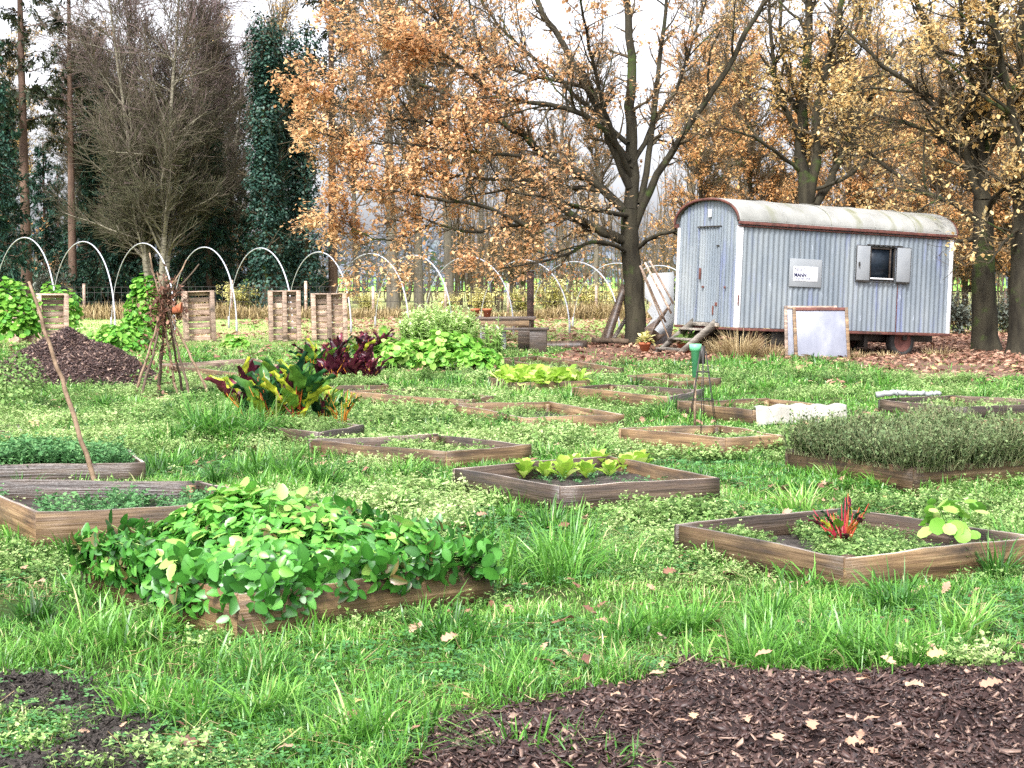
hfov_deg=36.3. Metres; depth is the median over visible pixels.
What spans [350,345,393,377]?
chard
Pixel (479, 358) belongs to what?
nasturtium mound
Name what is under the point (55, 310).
pallet
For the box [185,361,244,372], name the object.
bed weeds
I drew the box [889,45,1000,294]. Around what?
beech tree
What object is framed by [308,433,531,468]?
raised bed
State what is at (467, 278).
thicket
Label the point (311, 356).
chard
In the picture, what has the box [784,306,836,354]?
window sash
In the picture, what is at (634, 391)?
bed weeds
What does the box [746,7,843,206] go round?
beech tree
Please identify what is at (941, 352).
dry grass tuft
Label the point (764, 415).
garden fleece
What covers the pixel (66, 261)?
spruce tree
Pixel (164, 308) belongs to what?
stick wigwam
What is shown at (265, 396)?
chard
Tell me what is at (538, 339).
bench
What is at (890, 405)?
raised bed
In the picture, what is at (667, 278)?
plastic sheet
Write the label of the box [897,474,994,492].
grass tuft
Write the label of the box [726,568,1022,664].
grass tuft
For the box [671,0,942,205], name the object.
oak tree
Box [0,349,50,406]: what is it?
weed clump
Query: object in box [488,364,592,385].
salad patch
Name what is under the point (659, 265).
tunnel hoop
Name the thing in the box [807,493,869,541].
chard
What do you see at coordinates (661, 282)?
lath
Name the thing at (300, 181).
ivy tree
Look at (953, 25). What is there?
tall tree
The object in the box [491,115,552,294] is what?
beech tree
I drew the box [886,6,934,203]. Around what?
tall tree
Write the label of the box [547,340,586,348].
plank
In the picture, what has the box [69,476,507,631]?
strawberry bush
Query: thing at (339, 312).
pallet
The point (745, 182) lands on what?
tall tree
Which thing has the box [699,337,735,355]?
dry grass tuft
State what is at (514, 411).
bed weeds
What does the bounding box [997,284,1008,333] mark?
grey shrub
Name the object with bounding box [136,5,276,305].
birch tree
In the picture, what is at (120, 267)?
tunnel hoop
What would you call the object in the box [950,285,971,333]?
grey shrub
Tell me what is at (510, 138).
tall tree
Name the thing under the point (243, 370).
chard
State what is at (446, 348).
nasturtium mound
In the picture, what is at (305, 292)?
wire fence
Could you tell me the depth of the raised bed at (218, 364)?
25.29 m
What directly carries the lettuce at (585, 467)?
in the raised bed at (505, 477)
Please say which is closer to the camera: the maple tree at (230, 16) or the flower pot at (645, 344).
the flower pot at (645, 344)
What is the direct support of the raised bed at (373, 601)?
on the ground at (4, 607)
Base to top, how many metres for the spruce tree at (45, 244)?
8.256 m
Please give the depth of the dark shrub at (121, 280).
67.71 m
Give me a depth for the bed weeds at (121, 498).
9.38 m
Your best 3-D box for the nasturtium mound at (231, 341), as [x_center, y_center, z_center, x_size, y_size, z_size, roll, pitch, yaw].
[-5.700,-0.852,32.024,0.652,0.352,0.553,0,4,0]
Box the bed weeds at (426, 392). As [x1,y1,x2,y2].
[372,380,489,407]
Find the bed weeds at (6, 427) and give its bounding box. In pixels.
[0,418,23,430]
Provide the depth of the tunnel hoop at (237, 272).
43.95 m
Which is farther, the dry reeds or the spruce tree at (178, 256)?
the spruce tree at (178, 256)
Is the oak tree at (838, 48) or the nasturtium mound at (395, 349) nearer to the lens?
the nasturtium mound at (395, 349)
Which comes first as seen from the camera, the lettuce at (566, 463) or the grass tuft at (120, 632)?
the grass tuft at (120, 632)
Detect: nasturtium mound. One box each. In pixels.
[0,276,43,340]
[40,281,83,330]
[87,323,159,350]
[121,273,168,336]
[218,334,250,350]
[373,337,440,368]
[409,329,486,369]
[449,348,503,369]
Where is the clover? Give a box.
[0,422,1023,767]
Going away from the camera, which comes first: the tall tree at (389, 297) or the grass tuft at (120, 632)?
the grass tuft at (120, 632)
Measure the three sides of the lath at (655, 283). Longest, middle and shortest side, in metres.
1.204 x 0.045 x 0.027 m
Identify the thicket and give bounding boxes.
[0,123,1007,311]
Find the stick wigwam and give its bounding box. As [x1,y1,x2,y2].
[128,253,209,398]
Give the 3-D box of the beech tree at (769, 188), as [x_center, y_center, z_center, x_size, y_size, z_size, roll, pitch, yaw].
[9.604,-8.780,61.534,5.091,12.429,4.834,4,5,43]
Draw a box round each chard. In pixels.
[204,357,272,415]
[229,363,294,416]
[245,356,312,414]
[260,351,336,417]
[288,338,336,376]
[304,342,330,356]
[311,383,345,420]
[314,338,349,378]
[320,390,362,422]
[329,333,354,359]
[335,346,365,376]
[348,332,380,353]
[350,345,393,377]
[359,325,394,345]
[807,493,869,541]
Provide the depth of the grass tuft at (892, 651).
6.18 m
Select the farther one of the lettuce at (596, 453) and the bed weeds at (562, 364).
the bed weeds at (562, 364)
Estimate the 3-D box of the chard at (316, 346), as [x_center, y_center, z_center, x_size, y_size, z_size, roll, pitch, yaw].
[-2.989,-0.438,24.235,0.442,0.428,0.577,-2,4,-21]
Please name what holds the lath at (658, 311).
on the ground at (4, 607)
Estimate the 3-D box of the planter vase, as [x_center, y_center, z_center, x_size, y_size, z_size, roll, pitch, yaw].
[1.872,0.051,15.810,0.157,0.914,0.124,0,4,0]
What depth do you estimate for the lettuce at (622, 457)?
11.51 m
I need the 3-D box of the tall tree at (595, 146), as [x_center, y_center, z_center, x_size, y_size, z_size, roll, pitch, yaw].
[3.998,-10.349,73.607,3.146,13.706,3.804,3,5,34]
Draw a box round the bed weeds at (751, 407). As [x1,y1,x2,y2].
[714,398,810,409]
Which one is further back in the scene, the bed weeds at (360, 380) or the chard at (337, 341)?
the chard at (337, 341)
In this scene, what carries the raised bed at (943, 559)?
on the ground at (4, 607)
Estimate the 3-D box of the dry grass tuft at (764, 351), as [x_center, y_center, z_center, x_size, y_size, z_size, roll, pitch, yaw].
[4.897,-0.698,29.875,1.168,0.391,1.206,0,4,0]
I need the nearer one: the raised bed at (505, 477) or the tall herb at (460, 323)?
the raised bed at (505, 477)
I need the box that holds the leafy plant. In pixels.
[917,493,990,542]
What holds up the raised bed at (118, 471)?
on the ground at (4, 607)
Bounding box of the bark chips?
[372,632,1023,767]
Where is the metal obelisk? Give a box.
[688,351,716,433]
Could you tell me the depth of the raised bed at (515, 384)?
20.81 m
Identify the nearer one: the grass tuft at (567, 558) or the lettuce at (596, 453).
the grass tuft at (567, 558)
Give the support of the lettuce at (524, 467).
in the raised bed at (505, 477)
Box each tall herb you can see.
[395,299,482,352]
[480,314,507,352]
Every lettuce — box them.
[514,457,535,477]
[534,460,557,477]
[547,454,579,478]
[565,452,583,457]
[575,459,598,477]
[586,448,609,460]
[598,459,619,474]
[613,452,636,468]
[632,449,653,462]
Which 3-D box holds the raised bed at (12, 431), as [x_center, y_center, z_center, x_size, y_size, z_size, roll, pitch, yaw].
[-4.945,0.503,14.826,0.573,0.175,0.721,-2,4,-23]
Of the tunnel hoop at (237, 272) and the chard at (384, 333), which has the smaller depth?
the chard at (384, 333)
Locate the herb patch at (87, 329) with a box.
[72,325,120,341]
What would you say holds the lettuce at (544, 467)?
in the raised bed at (505, 477)
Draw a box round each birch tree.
[18,0,261,300]
[31,8,173,305]
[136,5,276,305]
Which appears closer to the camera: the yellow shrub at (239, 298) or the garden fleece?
the garden fleece
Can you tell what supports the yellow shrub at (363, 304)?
on the ground at (4, 607)
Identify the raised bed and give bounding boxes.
[0,424,23,433]
[0,449,145,480]
[0,479,260,552]
[80,539,493,647]
[162,358,275,376]
[210,416,363,444]
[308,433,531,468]
[321,383,388,395]
[342,387,493,410]
[452,456,719,516]
[453,401,623,428]
[488,377,589,391]
[502,356,623,374]
[572,384,702,406]
[618,425,784,460]
[627,373,720,388]
[674,508,1023,592]
[677,398,813,425]
[785,449,1023,495]
[878,395,1023,419]
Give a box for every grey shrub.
[32,261,75,298]
[169,263,214,303]
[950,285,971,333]
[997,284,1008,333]
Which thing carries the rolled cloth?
on the raised bed at (890, 405)
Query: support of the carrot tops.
on the raised bed at (118, 471)
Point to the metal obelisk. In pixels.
(703, 398)
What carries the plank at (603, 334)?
on the leaf litter ground at (920, 364)
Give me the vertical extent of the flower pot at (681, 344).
0.490 m
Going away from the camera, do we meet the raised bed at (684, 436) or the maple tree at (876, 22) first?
the raised bed at (684, 436)
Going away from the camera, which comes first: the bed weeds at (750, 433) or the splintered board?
the bed weeds at (750, 433)
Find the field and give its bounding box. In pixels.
[125,278,1006,290]
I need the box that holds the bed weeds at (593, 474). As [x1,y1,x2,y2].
[520,467,667,484]
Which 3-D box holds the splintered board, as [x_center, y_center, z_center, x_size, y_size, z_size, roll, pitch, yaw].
[3.037,-1.242,32.306,0.576,0.960,0.030,0,4,0]
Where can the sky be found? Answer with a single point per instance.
(556, 9)
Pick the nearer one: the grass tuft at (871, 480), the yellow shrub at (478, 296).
the grass tuft at (871, 480)
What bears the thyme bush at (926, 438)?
in the raised bed at (910, 478)
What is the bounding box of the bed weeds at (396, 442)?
[381,433,494,450]
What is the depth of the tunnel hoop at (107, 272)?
42.30 m
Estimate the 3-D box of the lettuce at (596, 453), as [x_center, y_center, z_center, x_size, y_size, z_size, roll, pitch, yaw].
[0.662,0.567,11.728,0.223,0.170,0.206,0,4,0]
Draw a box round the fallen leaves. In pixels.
[0,316,1023,755]
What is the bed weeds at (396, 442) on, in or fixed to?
in the raised bed at (500, 450)
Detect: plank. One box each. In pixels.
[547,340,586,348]
[600,306,613,343]
[602,284,624,344]
[612,318,624,337]
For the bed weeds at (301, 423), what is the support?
on the raised bed at (343, 431)
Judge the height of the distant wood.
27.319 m
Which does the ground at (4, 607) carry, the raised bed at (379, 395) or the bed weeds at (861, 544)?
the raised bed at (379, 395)
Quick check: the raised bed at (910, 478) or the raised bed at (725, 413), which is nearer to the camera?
the raised bed at (910, 478)
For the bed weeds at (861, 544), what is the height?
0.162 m
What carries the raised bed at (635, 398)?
on the ground at (4, 607)
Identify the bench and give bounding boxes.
[480,327,548,352]
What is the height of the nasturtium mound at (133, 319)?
1.455 m
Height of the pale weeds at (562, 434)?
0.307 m
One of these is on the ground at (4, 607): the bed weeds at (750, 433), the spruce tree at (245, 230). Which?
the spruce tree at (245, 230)
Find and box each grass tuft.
[0,582,192,657]
[71,654,378,735]
[109,387,340,445]
[157,616,407,692]
[201,429,392,479]
[249,657,490,765]
[373,579,532,651]
[414,377,456,386]
[430,494,677,590]
[438,709,674,767]
[522,587,710,646]
[636,602,867,672]
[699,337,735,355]
[704,327,769,357]
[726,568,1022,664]
[754,342,789,356]
[763,469,833,490]
[781,602,1023,673]
[798,468,890,490]
[850,350,872,357]
[869,350,902,355]
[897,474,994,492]
[920,345,953,355]
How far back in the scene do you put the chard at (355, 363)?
20.87 m
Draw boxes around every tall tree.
[305,0,424,311]
[315,0,381,303]
[376,0,456,308]
[401,0,498,303]
[457,1,518,292]
[486,25,539,304]
[536,33,588,306]
[569,17,639,290]
[656,0,740,201]
[730,26,787,199]
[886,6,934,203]
[913,2,969,194]
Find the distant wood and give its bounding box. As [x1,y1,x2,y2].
[8,223,1007,293]
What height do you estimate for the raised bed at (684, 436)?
0.248 m
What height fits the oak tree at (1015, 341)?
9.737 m
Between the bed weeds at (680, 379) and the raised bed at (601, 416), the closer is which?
the raised bed at (601, 416)
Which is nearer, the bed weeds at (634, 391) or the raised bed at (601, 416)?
the raised bed at (601, 416)
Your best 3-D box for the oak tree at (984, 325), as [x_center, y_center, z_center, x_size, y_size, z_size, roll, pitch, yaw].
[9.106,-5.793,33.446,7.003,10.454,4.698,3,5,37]
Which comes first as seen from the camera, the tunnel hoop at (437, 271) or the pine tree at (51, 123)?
the tunnel hoop at (437, 271)
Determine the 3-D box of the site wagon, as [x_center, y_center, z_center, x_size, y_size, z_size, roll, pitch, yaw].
[6.234,-2.106,32.118,5.529,3.124,2.285,0,3,-27]
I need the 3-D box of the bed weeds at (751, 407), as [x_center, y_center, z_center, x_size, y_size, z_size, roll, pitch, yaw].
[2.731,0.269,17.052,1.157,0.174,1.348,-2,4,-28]
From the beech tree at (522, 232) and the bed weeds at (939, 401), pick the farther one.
the beech tree at (522, 232)
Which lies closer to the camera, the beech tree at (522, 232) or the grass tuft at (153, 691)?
the grass tuft at (153, 691)
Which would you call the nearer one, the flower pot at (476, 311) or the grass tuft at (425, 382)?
the grass tuft at (425, 382)
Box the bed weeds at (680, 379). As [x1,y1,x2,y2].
[649,375,697,381]
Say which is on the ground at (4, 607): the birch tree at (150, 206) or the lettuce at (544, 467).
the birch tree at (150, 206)
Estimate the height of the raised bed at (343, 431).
0.235 m
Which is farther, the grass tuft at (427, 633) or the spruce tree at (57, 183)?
the spruce tree at (57, 183)
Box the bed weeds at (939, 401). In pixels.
[907,396,1023,406]
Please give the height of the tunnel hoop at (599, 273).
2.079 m
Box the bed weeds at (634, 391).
[589,384,674,395]
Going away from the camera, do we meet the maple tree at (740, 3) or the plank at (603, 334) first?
the plank at (603, 334)
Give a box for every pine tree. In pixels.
[0,0,78,293]
[32,0,106,298]
[276,0,376,304]
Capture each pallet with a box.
[9,295,35,342]
[36,293,68,340]
[181,290,216,341]
[268,290,301,341]
[310,293,347,340]
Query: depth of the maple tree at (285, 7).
80.80 m
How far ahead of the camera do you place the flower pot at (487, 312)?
32.07 m
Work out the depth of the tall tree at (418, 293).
69.69 m
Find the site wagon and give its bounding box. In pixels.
[674,198,958,354]
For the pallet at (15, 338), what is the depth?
36.74 m
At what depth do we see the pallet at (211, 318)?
36.96 m
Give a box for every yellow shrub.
[216,279,259,309]
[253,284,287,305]
[351,290,384,310]
[434,290,465,309]
[465,282,500,312]
[499,284,536,312]
[534,273,578,309]
[568,280,612,307]
[601,287,624,310]
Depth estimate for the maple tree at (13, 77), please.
88.90 m
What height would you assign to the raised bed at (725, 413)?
0.227 m
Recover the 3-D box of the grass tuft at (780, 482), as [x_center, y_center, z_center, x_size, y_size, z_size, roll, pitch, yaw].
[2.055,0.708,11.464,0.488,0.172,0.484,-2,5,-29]
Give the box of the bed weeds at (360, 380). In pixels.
[322,372,382,385]
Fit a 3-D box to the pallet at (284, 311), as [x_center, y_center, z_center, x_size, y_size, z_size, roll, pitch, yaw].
[-5.383,-1.613,36.929,0.760,1.204,0.162,-2,3,-16]
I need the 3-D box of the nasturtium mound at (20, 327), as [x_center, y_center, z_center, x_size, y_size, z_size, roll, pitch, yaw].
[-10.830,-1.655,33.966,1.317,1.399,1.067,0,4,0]
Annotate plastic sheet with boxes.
[645,272,673,345]
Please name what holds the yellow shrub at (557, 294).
on the ground at (4, 607)
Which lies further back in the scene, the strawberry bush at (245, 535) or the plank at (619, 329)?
the plank at (619, 329)
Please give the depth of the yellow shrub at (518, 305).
61.82 m
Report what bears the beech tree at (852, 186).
on the ground at (4, 607)
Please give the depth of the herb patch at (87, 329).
32.90 m
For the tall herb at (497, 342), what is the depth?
29.49 m
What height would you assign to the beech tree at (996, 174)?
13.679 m
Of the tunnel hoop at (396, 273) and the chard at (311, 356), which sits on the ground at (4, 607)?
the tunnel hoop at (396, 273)
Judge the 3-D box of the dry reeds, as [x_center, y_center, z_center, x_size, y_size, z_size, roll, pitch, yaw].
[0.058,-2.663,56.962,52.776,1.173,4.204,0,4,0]
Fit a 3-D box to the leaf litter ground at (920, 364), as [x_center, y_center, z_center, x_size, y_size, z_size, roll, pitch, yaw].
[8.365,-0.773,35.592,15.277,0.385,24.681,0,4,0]
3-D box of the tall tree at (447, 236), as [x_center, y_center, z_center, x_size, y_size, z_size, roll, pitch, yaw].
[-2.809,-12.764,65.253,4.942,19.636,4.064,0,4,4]
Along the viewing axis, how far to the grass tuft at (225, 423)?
14.20 m
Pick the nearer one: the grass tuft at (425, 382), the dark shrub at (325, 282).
the grass tuft at (425, 382)
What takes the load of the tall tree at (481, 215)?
on the ground at (4, 607)
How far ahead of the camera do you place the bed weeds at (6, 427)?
15.03 m
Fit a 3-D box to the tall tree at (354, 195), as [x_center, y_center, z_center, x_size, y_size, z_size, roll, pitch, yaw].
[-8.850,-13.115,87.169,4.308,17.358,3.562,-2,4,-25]
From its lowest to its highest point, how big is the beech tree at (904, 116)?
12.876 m
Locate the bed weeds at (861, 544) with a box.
[699,508,1013,556]
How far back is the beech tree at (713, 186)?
55.25 m
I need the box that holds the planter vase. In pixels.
[689,344,704,425]
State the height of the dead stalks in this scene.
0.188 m
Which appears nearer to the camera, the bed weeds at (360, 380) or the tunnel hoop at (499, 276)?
the bed weeds at (360, 380)
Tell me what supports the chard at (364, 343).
on the ground at (4, 607)
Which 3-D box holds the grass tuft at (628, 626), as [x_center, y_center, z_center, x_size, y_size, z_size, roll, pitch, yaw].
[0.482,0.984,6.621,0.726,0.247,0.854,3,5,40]
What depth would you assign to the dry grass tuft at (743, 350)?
29.48 m
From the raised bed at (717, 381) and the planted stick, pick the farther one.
the raised bed at (717, 381)
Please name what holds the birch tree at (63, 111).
on the ground at (4, 607)
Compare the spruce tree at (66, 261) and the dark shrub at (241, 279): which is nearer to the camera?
the dark shrub at (241, 279)
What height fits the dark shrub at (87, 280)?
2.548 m
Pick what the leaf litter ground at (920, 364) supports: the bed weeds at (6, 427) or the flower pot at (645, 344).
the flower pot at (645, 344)
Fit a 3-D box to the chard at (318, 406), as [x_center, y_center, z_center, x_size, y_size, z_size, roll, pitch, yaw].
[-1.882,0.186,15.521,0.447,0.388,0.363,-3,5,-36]
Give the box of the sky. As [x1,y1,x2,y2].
[0,0,1018,277]
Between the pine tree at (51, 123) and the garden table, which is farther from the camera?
the pine tree at (51, 123)
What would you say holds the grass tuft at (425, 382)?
on the ground at (4, 607)
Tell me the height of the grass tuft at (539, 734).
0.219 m
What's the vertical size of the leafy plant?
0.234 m
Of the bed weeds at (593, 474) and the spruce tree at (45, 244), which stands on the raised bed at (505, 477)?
the bed weeds at (593, 474)
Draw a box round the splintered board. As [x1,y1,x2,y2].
[645,303,670,343]
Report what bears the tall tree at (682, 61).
on the ground at (4, 607)
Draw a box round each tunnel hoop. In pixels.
[0,237,55,298]
[54,241,115,332]
[110,243,175,329]
[172,247,237,333]
[228,247,293,327]
[287,251,351,333]
[332,253,409,324]
[374,255,451,327]
[423,257,514,334]
[481,259,570,332]
[534,261,619,326]
[572,263,621,327]
[615,265,675,327]
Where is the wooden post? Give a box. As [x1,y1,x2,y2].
[527,270,534,326]
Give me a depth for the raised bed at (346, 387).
19.99 m
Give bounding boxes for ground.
[0,291,1023,767]
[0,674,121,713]
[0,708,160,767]
[555,334,1023,378]
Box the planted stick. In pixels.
[28,281,96,480]
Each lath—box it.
[639,265,665,322]
[642,274,672,347]
[644,262,671,313]
[649,260,673,303]
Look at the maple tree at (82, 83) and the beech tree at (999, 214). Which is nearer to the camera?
the beech tree at (999, 214)
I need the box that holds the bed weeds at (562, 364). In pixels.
[511,358,591,369]
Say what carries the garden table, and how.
on the ground at (4, 607)
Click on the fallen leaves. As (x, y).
(956, 348)
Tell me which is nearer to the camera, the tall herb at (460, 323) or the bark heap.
the bark heap
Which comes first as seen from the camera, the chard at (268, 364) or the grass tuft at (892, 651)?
the grass tuft at (892, 651)
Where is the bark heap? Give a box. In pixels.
[0,326,163,389]
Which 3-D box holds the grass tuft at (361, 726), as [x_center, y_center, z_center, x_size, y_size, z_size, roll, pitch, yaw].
[-0.472,1.063,5.163,0.922,0.301,0.810,0,4,0]
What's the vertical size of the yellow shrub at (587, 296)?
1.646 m
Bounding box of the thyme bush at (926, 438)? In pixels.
[768,395,1023,472]
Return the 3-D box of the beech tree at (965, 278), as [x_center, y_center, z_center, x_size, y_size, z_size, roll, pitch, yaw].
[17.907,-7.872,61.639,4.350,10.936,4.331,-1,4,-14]
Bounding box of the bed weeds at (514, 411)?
[493,403,596,417]
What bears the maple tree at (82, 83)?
on the ground at (4, 607)
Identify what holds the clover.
on the ground at (4, 607)
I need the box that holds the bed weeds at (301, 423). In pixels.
[219,408,352,431]
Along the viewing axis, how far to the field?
196.40 m
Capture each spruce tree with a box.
[0,38,38,307]
[15,143,67,288]
[40,161,67,287]
[51,76,140,308]
[54,118,114,303]
[97,161,175,302]
[152,93,223,303]
[167,99,249,308]
[202,65,254,302]
[229,56,327,307]
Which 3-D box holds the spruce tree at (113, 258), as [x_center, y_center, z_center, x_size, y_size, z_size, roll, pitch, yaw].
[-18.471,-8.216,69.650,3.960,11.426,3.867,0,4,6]
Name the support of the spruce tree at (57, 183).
on the ground at (4, 607)
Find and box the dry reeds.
[5,296,1007,325]
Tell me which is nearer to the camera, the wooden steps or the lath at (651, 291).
the wooden steps
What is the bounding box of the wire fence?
[8,280,1007,313]
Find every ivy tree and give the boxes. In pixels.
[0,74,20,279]
[236,5,298,310]
[272,20,335,308]
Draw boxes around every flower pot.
[470,309,479,316]
[482,309,491,316]
[634,330,655,351]
[674,330,691,352]
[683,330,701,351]
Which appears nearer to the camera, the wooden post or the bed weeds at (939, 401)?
the bed weeds at (939, 401)
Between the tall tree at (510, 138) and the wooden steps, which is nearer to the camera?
the wooden steps
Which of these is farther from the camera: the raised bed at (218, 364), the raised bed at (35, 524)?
the raised bed at (218, 364)
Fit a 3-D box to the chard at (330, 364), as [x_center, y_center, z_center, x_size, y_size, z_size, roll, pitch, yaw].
[-2.386,-0.307,20.967,0.612,0.618,0.438,3,5,37]
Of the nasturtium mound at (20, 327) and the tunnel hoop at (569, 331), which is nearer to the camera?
the nasturtium mound at (20, 327)
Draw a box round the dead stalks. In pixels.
[0,422,1023,767]
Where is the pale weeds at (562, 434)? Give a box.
[0,338,1023,767]
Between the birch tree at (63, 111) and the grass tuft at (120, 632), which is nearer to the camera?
the grass tuft at (120, 632)
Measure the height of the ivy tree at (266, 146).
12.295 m
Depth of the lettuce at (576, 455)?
11.62 m
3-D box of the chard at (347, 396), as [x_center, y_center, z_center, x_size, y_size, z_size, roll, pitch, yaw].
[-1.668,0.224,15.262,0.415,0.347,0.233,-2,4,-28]
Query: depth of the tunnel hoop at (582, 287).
45.72 m
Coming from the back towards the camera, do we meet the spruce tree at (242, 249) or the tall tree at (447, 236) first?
the spruce tree at (242, 249)
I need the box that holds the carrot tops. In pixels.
[0,431,136,465]
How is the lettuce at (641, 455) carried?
in the raised bed at (505, 477)
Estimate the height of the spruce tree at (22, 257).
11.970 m
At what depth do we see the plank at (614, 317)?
34.77 m
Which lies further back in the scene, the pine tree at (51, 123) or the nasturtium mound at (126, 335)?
the pine tree at (51, 123)
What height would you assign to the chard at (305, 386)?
0.738 m
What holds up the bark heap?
on the ground at (4, 607)
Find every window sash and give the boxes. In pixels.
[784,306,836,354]
[792,307,849,357]
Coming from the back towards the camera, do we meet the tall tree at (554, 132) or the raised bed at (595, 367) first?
the tall tree at (554, 132)
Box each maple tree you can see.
[0,22,43,247]
[41,16,113,249]
[164,9,239,147]
[234,0,320,280]
[687,0,780,192]
[838,0,918,161]
[890,6,955,165]
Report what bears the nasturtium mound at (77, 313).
on the ground at (4, 607)
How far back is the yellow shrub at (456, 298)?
62.82 m
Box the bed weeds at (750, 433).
[636,424,764,446]
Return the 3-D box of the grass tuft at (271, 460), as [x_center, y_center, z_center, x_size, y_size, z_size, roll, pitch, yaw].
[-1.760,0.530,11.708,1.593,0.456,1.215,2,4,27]
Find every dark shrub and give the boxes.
[0,257,39,289]
[59,258,109,307]
[110,252,174,299]
[218,265,262,305]
[308,269,339,305]
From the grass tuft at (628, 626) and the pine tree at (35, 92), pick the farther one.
the pine tree at (35, 92)
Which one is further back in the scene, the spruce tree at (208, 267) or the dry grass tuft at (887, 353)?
the spruce tree at (208, 267)
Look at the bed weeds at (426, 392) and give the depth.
18.58 m
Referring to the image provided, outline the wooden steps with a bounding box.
[653,318,714,354]
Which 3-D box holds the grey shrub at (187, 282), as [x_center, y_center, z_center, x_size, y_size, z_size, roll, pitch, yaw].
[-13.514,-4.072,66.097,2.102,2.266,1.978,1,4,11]
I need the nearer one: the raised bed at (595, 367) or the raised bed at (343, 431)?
the raised bed at (343, 431)
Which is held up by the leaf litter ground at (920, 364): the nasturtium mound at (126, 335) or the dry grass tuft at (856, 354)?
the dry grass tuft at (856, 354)
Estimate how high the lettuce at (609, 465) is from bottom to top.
0.130 m
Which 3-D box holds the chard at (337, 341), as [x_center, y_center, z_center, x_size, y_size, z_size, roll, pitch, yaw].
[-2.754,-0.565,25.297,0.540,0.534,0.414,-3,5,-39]
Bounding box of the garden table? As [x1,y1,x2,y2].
[474,316,535,350]
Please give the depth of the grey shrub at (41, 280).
63.73 m
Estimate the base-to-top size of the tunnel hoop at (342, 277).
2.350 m
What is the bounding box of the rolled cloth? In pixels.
[875,389,941,397]
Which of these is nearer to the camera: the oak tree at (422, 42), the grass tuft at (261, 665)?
the grass tuft at (261, 665)
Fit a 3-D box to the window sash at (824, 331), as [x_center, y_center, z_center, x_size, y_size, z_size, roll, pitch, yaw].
[5.958,-0.983,30.062,1.080,1.000,0.061,0,-10,-3]
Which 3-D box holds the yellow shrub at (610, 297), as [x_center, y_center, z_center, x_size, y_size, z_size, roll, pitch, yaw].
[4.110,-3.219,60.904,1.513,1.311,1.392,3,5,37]
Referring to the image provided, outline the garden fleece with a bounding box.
[754,403,846,425]
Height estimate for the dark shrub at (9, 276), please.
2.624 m
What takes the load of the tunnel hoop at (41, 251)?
on the ground at (4, 607)
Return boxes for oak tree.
[265,0,780,344]
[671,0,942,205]
[795,0,1023,351]
[851,0,1023,354]
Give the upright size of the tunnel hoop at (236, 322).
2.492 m
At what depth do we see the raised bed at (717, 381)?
21.45 m
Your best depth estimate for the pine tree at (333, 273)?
65.41 m
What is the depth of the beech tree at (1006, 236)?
52.99 m
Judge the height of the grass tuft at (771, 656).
0.318 m
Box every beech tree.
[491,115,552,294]
[645,11,748,285]
[695,2,797,202]
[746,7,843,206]
[794,0,907,211]
[844,19,934,210]
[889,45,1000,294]
[921,59,1013,308]
[951,56,1014,282]
[961,30,1017,309]
[995,97,1020,268]
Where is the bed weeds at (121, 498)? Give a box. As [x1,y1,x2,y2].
[0,480,214,510]
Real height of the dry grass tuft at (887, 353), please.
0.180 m

